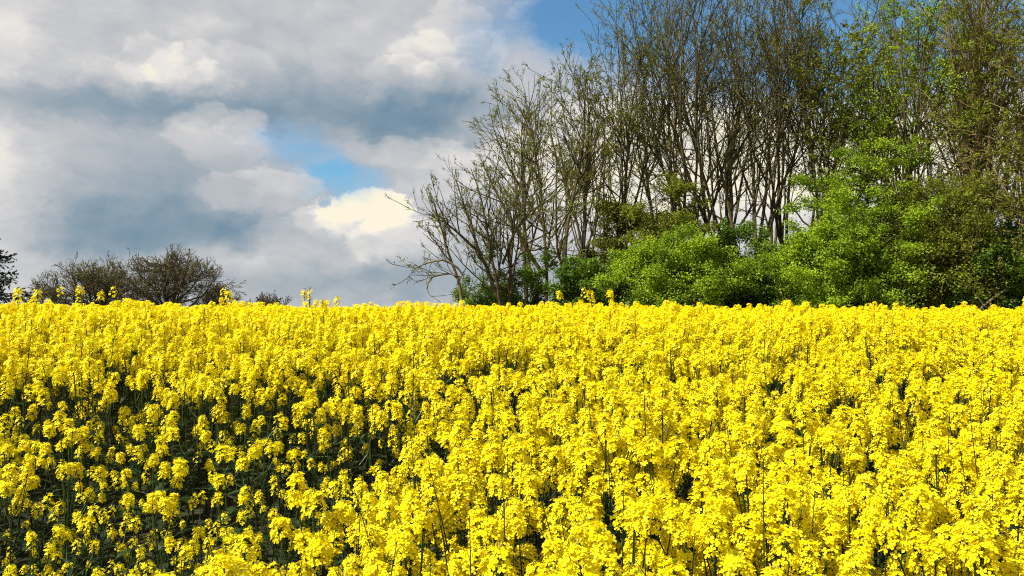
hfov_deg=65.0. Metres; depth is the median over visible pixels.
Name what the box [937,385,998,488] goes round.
rapeseed plant
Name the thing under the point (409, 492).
rapeseed plant
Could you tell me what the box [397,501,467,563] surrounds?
rapeseed plant
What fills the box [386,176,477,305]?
bare tree
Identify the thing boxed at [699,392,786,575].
rapeseed plant
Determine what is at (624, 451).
rapeseed plant
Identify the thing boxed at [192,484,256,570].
rapeseed plant
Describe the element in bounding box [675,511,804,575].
rapeseed plant
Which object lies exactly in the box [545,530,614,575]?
rapeseed plant
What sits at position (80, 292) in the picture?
rapeseed plant
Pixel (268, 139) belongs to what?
sky
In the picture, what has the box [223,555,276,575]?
rapeseed plant
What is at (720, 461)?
rapeseed plant
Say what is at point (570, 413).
rapeseed plant
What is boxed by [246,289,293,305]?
bare shrub
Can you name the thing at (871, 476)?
rapeseed plant
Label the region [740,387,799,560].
rapeseed plant
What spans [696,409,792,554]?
rapeseed plant
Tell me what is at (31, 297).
rapeseed plant
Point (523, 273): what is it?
green shrub
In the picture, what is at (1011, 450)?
rapeseed plant
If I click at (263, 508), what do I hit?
rapeseed plant
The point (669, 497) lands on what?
rapeseed plant
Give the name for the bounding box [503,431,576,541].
rapeseed plant
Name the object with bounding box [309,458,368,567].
rapeseed plant
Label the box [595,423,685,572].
rapeseed plant
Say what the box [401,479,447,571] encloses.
rapeseed plant
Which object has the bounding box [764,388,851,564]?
rapeseed plant
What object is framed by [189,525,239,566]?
rapeseed plant
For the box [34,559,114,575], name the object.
rapeseed plant
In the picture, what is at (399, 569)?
rapeseed plant
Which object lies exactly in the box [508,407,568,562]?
rapeseed plant
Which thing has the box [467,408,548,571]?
rapeseed plant
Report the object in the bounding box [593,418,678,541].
rapeseed plant
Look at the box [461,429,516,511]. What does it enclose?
rapeseed plant
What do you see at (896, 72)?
bare tree
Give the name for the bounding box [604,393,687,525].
rapeseed plant
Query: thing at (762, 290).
green shrub
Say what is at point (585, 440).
rapeseed plant
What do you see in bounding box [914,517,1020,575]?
rapeseed plant
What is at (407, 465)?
rapeseed plant
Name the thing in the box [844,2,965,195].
bare tree
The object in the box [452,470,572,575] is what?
rapeseed plant
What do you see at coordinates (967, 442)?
rapeseed plant
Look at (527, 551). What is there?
rapeseed plant
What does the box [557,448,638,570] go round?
rapeseed plant
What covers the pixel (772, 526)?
rapeseed plant
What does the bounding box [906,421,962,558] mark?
rapeseed plant
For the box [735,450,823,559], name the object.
rapeseed plant
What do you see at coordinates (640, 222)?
green shrub
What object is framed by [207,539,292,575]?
rapeseed plant
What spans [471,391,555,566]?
rapeseed plant
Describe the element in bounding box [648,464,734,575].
rapeseed plant
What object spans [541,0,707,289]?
bare tree
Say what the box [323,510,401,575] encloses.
rapeseed plant
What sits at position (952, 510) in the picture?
rapeseed plant
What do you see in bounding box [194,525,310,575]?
rapeseed plant
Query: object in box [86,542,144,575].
rapeseed plant
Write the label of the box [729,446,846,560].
rapeseed plant
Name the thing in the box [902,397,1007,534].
rapeseed plant
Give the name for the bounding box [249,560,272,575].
rapeseed plant
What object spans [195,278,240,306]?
bare shrub
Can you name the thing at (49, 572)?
rapeseed plant
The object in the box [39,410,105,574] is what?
rapeseed plant
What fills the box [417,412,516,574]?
rapeseed plant
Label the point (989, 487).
rapeseed plant
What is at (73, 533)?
rapeseed plant
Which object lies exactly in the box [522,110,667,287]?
bare tree
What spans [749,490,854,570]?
rapeseed plant
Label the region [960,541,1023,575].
rapeseed plant
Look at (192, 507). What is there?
rapeseed plant
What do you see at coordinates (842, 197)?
green tree
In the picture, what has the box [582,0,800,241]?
bare tree
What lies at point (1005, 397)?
rapeseed plant
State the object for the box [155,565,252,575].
rapeseed plant
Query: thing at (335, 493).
rapeseed plant
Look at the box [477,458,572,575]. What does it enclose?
rapeseed plant
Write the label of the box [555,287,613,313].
rapeseed plant
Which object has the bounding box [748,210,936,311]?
green shrub
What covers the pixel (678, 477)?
rapeseed plant
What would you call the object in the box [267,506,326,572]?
rapeseed plant
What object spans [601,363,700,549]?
rapeseed plant
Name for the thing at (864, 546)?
rapeseed plant
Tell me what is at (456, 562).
rapeseed plant
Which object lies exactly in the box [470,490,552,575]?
rapeseed plant
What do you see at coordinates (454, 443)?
rapeseed plant
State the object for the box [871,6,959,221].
bare tree
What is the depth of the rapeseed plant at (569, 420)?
3.80 m
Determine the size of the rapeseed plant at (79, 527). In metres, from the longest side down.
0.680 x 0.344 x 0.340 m
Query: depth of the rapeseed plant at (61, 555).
3.56 m
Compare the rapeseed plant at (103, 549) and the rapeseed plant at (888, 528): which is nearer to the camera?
the rapeseed plant at (888, 528)
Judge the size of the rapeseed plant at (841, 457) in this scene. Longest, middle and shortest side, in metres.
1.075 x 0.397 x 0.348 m
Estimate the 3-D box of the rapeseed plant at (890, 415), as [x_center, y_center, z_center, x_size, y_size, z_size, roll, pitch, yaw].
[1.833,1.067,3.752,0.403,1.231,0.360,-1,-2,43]
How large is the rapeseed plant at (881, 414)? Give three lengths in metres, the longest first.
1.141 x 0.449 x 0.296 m
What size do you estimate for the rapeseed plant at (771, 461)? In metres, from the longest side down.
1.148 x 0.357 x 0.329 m
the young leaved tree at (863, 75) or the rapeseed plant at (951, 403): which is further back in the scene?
the young leaved tree at (863, 75)
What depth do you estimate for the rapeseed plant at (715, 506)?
2.44 m
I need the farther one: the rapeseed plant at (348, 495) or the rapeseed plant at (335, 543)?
the rapeseed plant at (348, 495)
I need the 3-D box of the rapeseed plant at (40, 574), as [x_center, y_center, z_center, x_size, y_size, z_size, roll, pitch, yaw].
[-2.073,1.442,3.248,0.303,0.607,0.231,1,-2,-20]
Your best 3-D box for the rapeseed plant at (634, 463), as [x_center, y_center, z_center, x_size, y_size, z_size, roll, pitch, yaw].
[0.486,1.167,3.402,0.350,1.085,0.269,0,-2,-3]
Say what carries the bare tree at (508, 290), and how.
on the ground
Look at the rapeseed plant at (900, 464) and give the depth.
3.02 m
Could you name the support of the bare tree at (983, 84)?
on the ground
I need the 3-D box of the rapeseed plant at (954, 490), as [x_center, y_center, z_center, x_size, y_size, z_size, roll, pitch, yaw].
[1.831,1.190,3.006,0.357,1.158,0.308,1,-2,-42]
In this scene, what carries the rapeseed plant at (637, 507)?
on the ground
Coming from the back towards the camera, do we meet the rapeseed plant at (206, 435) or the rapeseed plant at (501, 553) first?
the rapeseed plant at (206, 435)
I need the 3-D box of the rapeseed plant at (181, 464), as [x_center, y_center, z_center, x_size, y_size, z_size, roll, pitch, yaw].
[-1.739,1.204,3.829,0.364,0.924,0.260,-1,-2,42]
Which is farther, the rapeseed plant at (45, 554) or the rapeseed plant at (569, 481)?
the rapeseed plant at (45, 554)
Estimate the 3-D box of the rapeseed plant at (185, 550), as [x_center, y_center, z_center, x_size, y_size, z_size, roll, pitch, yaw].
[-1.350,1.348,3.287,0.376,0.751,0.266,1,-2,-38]
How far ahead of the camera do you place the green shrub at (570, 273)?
33.95 m
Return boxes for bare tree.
[20,277,72,305]
[29,250,163,305]
[95,243,246,307]
[385,154,575,307]
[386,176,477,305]
[450,65,594,304]
[478,38,647,265]
[488,112,569,305]
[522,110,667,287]
[524,64,636,257]
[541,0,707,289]
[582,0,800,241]
[587,0,867,257]
[597,14,701,222]
[686,9,814,245]
[702,0,925,250]
[706,1,853,245]
[780,22,874,225]
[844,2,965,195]
[845,0,964,190]
[864,0,1023,229]
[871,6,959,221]
[880,0,1023,243]
[899,3,1023,218]
[904,0,1023,243]
[918,1,1023,309]
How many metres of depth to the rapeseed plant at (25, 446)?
3.82 m
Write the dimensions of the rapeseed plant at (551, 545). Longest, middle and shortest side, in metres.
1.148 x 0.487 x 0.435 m
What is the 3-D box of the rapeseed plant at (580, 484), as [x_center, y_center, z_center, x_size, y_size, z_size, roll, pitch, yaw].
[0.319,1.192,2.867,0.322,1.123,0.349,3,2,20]
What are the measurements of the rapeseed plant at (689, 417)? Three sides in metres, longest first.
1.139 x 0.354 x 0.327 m
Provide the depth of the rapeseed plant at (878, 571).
2.79 m
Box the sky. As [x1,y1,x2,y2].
[0,0,1023,311]
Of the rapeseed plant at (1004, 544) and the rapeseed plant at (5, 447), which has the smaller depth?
the rapeseed plant at (1004, 544)
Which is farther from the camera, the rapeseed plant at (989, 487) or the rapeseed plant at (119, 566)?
the rapeseed plant at (119, 566)
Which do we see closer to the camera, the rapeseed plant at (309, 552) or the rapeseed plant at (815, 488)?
the rapeseed plant at (309, 552)
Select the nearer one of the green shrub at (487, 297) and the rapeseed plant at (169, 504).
the rapeseed plant at (169, 504)
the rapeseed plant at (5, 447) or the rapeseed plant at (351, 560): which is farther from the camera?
the rapeseed plant at (5, 447)
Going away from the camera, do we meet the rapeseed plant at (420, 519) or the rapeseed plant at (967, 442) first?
the rapeseed plant at (420, 519)
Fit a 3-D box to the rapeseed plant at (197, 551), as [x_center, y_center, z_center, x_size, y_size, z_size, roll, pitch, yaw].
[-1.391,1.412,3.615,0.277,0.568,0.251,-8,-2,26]
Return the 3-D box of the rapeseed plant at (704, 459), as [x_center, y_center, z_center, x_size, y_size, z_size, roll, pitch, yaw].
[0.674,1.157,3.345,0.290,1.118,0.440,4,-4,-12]
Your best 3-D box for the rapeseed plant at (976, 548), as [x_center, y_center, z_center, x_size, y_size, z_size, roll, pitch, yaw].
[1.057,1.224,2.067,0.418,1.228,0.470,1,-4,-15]
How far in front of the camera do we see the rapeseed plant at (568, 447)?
3.25 m
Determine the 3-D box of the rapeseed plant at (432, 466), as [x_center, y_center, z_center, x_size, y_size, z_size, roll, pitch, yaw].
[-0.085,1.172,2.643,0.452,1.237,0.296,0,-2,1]
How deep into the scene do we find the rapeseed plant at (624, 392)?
4.04 m
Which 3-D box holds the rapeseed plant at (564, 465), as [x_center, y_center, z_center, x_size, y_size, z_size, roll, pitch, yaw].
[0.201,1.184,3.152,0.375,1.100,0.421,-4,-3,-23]
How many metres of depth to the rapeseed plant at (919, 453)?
3.28 m
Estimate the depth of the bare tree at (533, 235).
46.05 m
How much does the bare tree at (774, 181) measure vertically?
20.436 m
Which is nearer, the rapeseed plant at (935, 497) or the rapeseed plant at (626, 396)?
the rapeseed plant at (935, 497)
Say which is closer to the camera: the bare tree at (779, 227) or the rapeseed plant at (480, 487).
the rapeseed plant at (480, 487)
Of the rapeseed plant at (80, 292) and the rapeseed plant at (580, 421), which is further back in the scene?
the rapeseed plant at (80, 292)
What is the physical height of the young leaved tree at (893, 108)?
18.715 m
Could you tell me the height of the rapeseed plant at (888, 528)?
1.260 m
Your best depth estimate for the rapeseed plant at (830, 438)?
3.35 m
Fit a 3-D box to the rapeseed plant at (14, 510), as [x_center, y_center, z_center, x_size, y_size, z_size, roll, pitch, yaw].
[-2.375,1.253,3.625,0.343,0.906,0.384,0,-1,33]
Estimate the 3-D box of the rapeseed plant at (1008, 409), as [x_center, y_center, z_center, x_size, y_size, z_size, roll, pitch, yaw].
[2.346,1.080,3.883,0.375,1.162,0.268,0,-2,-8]
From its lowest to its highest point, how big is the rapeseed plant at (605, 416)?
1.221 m
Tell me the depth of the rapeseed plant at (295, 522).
3.72 m
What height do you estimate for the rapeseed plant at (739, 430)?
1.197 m
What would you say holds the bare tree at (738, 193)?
on the ground
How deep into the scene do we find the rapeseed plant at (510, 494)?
3.99 m
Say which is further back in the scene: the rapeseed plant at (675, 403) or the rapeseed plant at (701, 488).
the rapeseed plant at (675, 403)
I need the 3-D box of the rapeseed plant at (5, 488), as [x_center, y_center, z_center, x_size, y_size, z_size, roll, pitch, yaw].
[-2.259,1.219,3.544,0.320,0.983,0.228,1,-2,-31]
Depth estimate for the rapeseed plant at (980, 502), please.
2.35 m
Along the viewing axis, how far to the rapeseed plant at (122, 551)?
3.55 m
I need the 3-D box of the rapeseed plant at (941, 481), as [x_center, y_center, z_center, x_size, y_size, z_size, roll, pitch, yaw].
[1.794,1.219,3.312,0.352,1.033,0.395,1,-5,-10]
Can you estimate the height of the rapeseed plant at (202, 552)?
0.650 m
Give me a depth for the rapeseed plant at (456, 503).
2.81 m
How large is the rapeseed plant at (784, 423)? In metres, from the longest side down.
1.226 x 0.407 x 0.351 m
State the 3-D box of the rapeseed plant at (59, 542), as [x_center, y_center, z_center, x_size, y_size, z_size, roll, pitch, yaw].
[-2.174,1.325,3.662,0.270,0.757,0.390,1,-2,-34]
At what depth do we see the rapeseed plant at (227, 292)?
9.37 m
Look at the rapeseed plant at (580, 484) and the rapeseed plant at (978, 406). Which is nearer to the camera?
the rapeseed plant at (580, 484)
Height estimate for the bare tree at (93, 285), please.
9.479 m
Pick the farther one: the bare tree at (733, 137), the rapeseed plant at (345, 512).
the bare tree at (733, 137)
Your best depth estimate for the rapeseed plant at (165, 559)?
3.77 m
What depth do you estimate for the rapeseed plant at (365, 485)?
3.23 m
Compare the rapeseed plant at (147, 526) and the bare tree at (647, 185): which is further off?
the bare tree at (647, 185)
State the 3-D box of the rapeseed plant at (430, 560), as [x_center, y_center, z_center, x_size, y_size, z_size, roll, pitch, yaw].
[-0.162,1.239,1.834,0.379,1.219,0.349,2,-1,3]
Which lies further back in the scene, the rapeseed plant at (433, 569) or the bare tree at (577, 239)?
the bare tree at (577, 239)
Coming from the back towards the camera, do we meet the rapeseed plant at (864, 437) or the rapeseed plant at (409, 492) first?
the rapeseed plant at (864, 437)
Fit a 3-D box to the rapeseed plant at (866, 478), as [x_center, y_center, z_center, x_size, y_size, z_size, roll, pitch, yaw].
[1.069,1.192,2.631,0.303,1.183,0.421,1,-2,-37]
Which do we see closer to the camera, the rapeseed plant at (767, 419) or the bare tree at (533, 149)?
the rapeseed plant at (767, 419)
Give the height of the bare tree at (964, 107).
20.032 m
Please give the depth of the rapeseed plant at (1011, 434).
3.57 m
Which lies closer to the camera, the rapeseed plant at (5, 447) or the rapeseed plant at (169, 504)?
the rapeseed plant at (169, 504)
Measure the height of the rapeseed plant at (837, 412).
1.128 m
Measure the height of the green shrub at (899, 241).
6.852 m
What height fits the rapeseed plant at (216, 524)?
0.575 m
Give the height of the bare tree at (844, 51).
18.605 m
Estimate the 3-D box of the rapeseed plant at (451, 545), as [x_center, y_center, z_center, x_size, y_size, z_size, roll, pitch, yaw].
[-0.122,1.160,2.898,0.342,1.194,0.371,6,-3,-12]
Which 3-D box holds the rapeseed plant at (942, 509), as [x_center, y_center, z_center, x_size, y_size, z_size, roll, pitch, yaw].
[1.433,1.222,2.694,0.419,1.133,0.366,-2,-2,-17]
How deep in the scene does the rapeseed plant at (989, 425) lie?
3.57 m
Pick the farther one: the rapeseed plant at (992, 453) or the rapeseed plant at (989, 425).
the rapeseed plant at (989, 425)
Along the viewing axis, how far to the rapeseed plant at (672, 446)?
2.87 m
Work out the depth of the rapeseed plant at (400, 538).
2.17 m
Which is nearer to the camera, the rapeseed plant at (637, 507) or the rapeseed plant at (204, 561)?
the rapeseed plant at (637, 507)
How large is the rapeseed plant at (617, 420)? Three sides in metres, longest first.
1.144 x 0.485 x 0.433 m
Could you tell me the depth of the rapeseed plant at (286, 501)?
4.05 m
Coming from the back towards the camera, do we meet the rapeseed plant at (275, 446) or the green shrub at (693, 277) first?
the green shrub at (693, 277)
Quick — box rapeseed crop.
[0,297,1023,575]
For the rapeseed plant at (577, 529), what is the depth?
2.49 m
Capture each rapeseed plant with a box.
[0,433,35,531]
[0,439,31,573]
[0,447,40,575]
[0,467,32,575]
[0,519,29,550]
[0,545,8,575]
[2,547,49,575]
[3,493,70,575]
[3,528,99,575]
[3,563,45,575]
[8,533,55,575]
[11,448,121,575]
[12,272,51,404]
[26,500,114,575]
[29,545,56,574]
[31,564,72,575]
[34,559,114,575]
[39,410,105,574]
[48,541,140,575]
[51,510,131,573]
[57,284,116,312]
[57,503,133,575]
[69,513,117,575]
[83,511,187,575]
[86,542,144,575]
[91,551,161,575]
[116,438,188,572]
[118,485,197,566]
[122,475,179,569]
[132,424,211,571]
[133,546,205,575]
[138,521,190,575]
[140,523,225,575]
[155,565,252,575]
[160,508,233,575]
[164,525,253,575]
[168,490,219,570]
[174,537,219,575]
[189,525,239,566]
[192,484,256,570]
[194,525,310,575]
[196,520,259,568]
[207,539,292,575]
[208,287,264,383]
[212,441,282,555]
[220,534,277,572]
[221,502,268,561]
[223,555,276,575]
[245,470,346,575]
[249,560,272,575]
[254,472,344,570]
[254,474,306,574]
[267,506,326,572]
[268,495,324,575]
[276,520,344,575]
[279,539,347,575]
[280,533,402,575]
[288,454,364,575]
[300,288,340,386]
[301,457,413,575]
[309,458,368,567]
[317,528,339,575]
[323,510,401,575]
[323,540,394,575]
[332,495,435,575]
[335,559,342,575]
[336,487,378,565]
[348,471,405,567]
[348,481,450,575]
[349,495,386,559]
[354,468,437,575]
[366,471,451,575]
[379,434,476,560]
[384,440,445,574]
[390,510,547,575]
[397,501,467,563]
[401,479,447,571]
[407,475,453,570]
[413,493,511,575]
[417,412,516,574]
[420,459,517,562]
[421,565,442,575]
[425,434,504,537]
[426,461,538,572]
[430,447,498,561]
[430,547,438,575]
[437,419,492,542]
[439,450,542,557]
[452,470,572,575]
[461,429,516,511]
[462,439,563,513]
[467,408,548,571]
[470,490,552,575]
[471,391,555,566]
[477,394,554,573]
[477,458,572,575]
[477,496,561,575]
[482,470,543,530]
[483,426,560,573]
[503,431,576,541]
[506,446,601,541]
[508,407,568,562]
[511,479,606,575]
[523,450,599,539]
[524,485,632,575]
[536,408,602,537]
[538,555,688,575]
[540,395,613,521]
[541,501,662,575]
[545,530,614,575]
[548,405,656,522]
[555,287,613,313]
[555,468,698,570]
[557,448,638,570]
[559,428,627,532]
[559,535,645,575]
[561,397,654,566]
[562,382,655,538]
[569,467,636,573]
[572,435,689,567]
[577,388,656,573]
[585,487,693,575]
[589,365,661,545]
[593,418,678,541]
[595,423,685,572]
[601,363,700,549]
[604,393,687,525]
[606,412,683,538]
[610,408,691,542]
[611,415,718,571]
[613,436,660,535]
[616,397,680,569]
[627,519,726,575]
[638,434,720,552]
[643,493,761,575]
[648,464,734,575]
[655,470,767,574]
[660,393,707,552]
[663,404,737,568]
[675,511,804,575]
[688,413,764,561]
[688,509,806,575]
[692,449,847,575]
[693,426,808,572]
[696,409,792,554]
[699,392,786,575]
[702,456,791,549]
[705,385,777,574]
[716,430,775,542]
[716,549,786,575]
[717,489,813,575]
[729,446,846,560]
[730,431,822,570]
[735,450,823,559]
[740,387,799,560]
[741,465,840,575]
[746,416,796,566]
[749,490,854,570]
[763,416,852,471]
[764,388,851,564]
[766,467,831,551]
[768,421,881,570]
[772,415,845,548]
[776,402,868,522]
[788,471,886,574]
[789,495,869,575]
[790,485,868,568]
[797,524,906,575]
[800,405,857,510]
[810,487,926,575]
[816,482,960,575]
[820,435,895,560]
[824,446,914,565]
[831,467,941,575]
[834,402,898,556]
[836,522,1002,575]
[840,441,908,564]
[844,417,891,549]
[848,407,939,555]
[857,384,925,567]
[859,491,972,575]
[875,514,993,575]
[882,474,1022,575]
[884,409,966,492]
[887,410,999,525]
[890,400,983,519]
[897,473,999,526]
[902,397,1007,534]
[905,459,997,532]
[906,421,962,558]
[907,429,975,529]
[912,410,1023,561]
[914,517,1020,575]
[925,512,999,575]
[926,441,1018,538]
[931,385,1019,488]
[931,484,1023,575]
[935,371,1023,451]
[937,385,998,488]
[937,438,1019,557]
[938,458,1023,571]
[943,455,1023,572]
[952,402,1023,560]
[955,388,1023,572]
[959,452,1023,575]
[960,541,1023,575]
[969,389,1023,527]
[991,453,1023,497]
[1003,430,1023,468]
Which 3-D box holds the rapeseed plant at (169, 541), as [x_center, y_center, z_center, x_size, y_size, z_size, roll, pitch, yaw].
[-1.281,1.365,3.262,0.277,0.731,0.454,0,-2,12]
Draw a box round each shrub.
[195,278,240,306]
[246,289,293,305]
[451,237,523,307]
[500,245,558,307]
[541,252,619,309]
[575,169,729,304]
[591,220,755,307]
[698,217,790,309]
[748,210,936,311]
[857,202,979,306]
[868,167,1023,308]
[908,226,1023,310]
[990,193,1023,270]
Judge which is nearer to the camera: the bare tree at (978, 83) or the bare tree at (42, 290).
the bare tree at (978, 83)
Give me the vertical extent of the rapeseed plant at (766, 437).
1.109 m
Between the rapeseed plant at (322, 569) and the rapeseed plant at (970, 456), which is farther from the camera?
the rapeseed plant at (322, 569)
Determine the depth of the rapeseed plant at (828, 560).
2.68 m
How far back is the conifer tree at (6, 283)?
61.04 m
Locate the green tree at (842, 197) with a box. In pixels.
[774,131,973,304]
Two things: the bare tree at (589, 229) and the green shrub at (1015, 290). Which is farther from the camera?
the bare tree at (589, 229)
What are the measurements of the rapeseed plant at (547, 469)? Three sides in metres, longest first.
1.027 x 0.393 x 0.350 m
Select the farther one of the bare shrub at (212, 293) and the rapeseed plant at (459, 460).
the bare shrub at (212, 293)
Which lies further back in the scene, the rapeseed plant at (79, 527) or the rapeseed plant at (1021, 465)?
the rapeseed plant at (79, 527)
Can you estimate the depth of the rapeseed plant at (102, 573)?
3.18 m
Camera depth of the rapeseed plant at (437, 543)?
2.82 m
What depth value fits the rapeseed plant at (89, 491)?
3.96 m
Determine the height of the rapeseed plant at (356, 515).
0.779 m
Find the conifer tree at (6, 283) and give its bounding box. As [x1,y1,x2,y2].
[0,238,33,304]
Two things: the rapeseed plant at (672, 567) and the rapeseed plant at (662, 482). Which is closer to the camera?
the rapeseed plant at (672, 567)
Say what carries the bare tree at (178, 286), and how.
on the ground
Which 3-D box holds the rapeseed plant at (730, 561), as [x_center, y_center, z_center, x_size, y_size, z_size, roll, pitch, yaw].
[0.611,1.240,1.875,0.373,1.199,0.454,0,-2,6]
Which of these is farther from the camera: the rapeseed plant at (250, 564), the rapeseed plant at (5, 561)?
the rapeseed plant at (5, 561)
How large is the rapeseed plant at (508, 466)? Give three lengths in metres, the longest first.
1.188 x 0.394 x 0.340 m
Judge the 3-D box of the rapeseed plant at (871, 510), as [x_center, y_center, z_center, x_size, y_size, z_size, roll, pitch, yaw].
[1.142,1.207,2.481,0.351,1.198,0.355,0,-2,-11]
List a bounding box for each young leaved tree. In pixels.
[735,0,919,225]
[815,0,1007,221]
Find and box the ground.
[0,349,1021,575]
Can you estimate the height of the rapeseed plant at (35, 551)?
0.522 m
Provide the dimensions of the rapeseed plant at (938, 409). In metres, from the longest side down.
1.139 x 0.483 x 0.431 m
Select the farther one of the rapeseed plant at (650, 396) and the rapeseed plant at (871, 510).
the rapeseed plant at (650, 396)
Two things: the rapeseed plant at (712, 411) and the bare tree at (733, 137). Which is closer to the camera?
the rapeseed plant at (712, 411)
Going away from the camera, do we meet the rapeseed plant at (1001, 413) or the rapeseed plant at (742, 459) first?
the rapeseed plant at (742, 459)
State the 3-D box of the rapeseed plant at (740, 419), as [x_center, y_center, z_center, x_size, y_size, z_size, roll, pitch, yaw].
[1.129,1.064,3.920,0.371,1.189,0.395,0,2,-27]
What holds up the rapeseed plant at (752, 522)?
on the ground
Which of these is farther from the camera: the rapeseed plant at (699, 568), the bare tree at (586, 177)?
the bare tree at (586, 177)
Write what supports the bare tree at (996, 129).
on the ground
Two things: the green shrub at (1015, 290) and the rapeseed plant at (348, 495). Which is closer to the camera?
the rapeseed plant at (348, 495)
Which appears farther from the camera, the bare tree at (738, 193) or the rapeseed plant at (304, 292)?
the bare tree at (738, 193)
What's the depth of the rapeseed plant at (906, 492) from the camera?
3.28 m
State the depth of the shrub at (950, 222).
32.29 m
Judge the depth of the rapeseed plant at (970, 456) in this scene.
2.99 m
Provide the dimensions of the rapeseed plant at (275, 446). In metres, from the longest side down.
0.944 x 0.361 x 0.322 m
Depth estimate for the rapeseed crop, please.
5.27 m
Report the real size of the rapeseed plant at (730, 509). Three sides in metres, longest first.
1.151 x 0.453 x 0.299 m
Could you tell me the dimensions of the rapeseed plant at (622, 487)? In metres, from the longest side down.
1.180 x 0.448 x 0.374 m
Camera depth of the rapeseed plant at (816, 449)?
3.54 m
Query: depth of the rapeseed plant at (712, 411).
3.72 m
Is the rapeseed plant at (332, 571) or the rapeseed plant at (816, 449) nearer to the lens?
the rapeseed plant at (332, 571)
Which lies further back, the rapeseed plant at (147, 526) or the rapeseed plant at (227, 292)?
the rapeseed plant at (227, 292)
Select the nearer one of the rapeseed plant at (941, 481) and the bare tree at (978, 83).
the rapeseed plant at (941, 481)
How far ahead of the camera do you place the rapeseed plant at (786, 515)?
3.10 m
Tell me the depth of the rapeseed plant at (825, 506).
2.52 m
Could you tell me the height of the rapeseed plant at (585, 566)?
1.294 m
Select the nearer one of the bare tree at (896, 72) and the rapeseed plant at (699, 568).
the rapeseed plant at (699, 568)
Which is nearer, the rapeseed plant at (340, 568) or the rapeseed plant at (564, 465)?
the rapeseed plant at (340, 568)
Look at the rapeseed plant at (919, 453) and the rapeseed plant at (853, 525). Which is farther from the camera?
the rapeseed plant at (919, 453)
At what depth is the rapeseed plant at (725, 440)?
3.26 m
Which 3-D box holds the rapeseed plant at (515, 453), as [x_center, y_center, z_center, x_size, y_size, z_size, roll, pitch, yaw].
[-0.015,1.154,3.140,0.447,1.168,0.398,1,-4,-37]
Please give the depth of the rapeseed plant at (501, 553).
1.97 m
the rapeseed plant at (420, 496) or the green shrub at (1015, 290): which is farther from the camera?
the green shrub at (1015, 290)
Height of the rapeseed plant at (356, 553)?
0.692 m
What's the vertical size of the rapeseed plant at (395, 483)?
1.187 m
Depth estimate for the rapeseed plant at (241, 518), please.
3.70 m
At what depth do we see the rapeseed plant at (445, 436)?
3.72 m
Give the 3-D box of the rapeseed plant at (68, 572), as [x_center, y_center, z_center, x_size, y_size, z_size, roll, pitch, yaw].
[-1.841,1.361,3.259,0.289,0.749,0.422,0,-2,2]
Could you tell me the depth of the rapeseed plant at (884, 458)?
3.21 m
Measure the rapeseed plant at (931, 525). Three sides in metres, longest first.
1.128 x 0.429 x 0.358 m
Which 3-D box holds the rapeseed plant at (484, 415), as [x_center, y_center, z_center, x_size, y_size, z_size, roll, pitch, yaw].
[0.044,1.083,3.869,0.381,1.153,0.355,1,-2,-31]
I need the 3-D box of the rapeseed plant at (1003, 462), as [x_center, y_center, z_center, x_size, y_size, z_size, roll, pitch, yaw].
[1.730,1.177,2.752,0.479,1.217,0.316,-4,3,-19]
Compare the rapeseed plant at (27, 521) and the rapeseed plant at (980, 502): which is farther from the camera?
the rapeseed plant at (27, 521)
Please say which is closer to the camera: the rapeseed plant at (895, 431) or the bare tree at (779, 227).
the rapeseed plant at (895, 431)
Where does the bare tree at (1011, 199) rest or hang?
on the ground
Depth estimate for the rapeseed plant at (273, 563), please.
3.31 m
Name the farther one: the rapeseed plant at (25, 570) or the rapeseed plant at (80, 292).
the rapeseed plant at (80, 292)
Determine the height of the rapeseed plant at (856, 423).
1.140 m
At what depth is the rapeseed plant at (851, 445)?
3.31 m
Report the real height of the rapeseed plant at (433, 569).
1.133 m
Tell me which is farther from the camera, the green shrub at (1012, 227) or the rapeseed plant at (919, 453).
the green shrub at (1012, 227)

